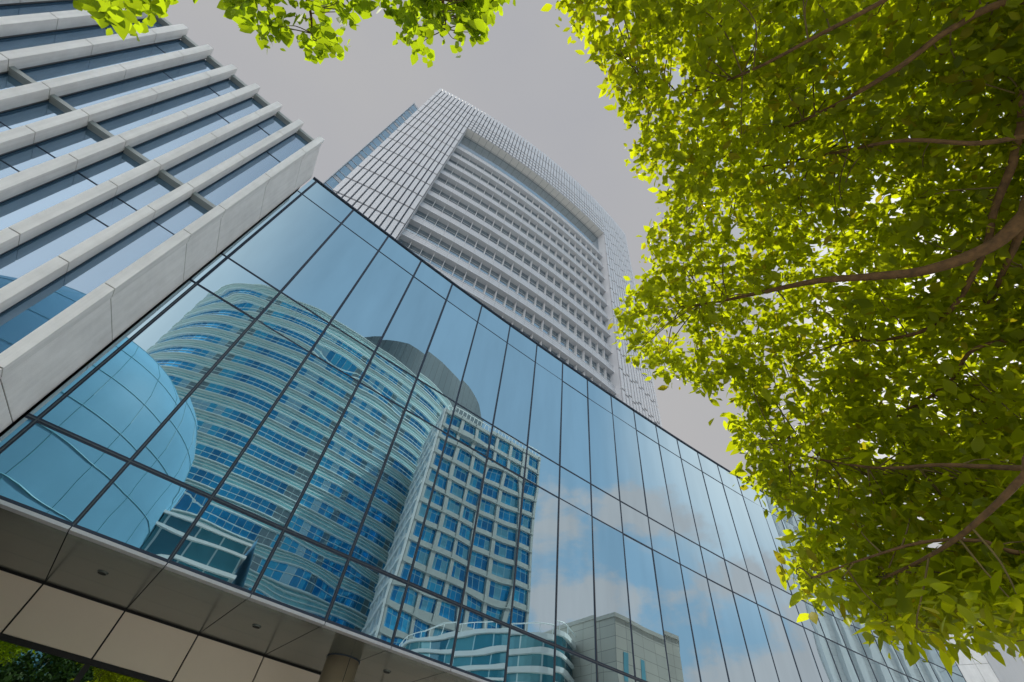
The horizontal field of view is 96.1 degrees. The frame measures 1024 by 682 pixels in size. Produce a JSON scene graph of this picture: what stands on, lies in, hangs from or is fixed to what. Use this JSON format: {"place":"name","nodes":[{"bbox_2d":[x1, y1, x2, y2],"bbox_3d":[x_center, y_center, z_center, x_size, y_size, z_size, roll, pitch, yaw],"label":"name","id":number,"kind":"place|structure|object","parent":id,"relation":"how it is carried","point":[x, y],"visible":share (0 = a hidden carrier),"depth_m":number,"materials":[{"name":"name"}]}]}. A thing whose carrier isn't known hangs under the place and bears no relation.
{"place":"outdoors","nodes":[
{"label":"outdoors","id":0,"kind":"place"},
{"bbox_2d":[0,0,323,436],"bbox_3d":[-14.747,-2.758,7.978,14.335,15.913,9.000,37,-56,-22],"label":"stone building","id":1,"kind":"structure","parent":0,"point":[160,162],"depth_m":9.26,"materials":[{"name":"stone"}]},
{"bbox_2d":[0,177,965,681],"bbox_3d":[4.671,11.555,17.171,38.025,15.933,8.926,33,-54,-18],"label":"glass building","id":2,"kind":"structure","parent":0,"point":[314,429],"depth_m":10.75,"materials":[{"name":"blue glass"}]},
{"bbox_2d":[0,640,83,681],"bbox_3d":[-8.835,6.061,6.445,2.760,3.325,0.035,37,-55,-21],"label":"entrance window","id":3,"kind":"structure","parent":2,"relation":"in","point":[17,663],"depth_m":7.82,"materials":[{"name":"green glass"}]},
{"bbox_2d":[0,633,169,681],"bbox_3d":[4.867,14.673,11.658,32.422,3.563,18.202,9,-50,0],"label":"window frame","id":4,"kind":"structure","parent":2,"relation":"in","point":[87,662],"depth_m":8.15,"materials":[{"name":"black metal"}]},
{"bbox_2d":[80,666,145,681],"bbox_3d":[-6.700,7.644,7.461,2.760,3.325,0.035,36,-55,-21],"label":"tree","id":5,"kind":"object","parent":2,"relation":"in","point":[94,674],"depth_m":8.28,"materials":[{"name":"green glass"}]},
{"bbox_2d":[323,88,661,426],"bbox_3d":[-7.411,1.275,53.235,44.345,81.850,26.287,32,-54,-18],"label":"office tower","id":6,"kind":"structure","parent":0,"point":[528,238],"depth_m":52.91,"materials":[{"name":"white concrete"}]},
{"bbox_2d":[165,0,1023,550],"label":"sky","id":7,"kind":"structure","parent":0,"point":[527,76],"materials":[{"name":"grey"}]},
{"bbox_2d":[946,621,1023,681],"bbox_3d":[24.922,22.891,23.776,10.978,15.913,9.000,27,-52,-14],"label":"stone building","id":8,"kind":"structure","parent":0,"point":[988,668],"depth_m":22.79,"materials":[{"name":"stone"}]},
{"label":"ground","id":9,"kind":"structure","parent":0,"visible":0},
{"bbox_2d":[73,0,515,67],"bbox_3d":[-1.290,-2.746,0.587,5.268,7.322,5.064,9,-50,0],"label":"broadleaf tree","id":10,"kind":"object","parent":9,"relation":"on","point":[474,18],"visible":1,"depth_m":3.57,"materials":[{"name":"green plant"}]},
{"bbox_2d":[540,0,1023,675],"bbox_3d":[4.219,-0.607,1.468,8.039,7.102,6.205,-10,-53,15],"label":"broadleaf tree","id":11,"kind":"object","parent":9,"relation":"on","point":[894,582],"visible":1,"depth_m":3.11,"materials":[{"name":"green plant"}]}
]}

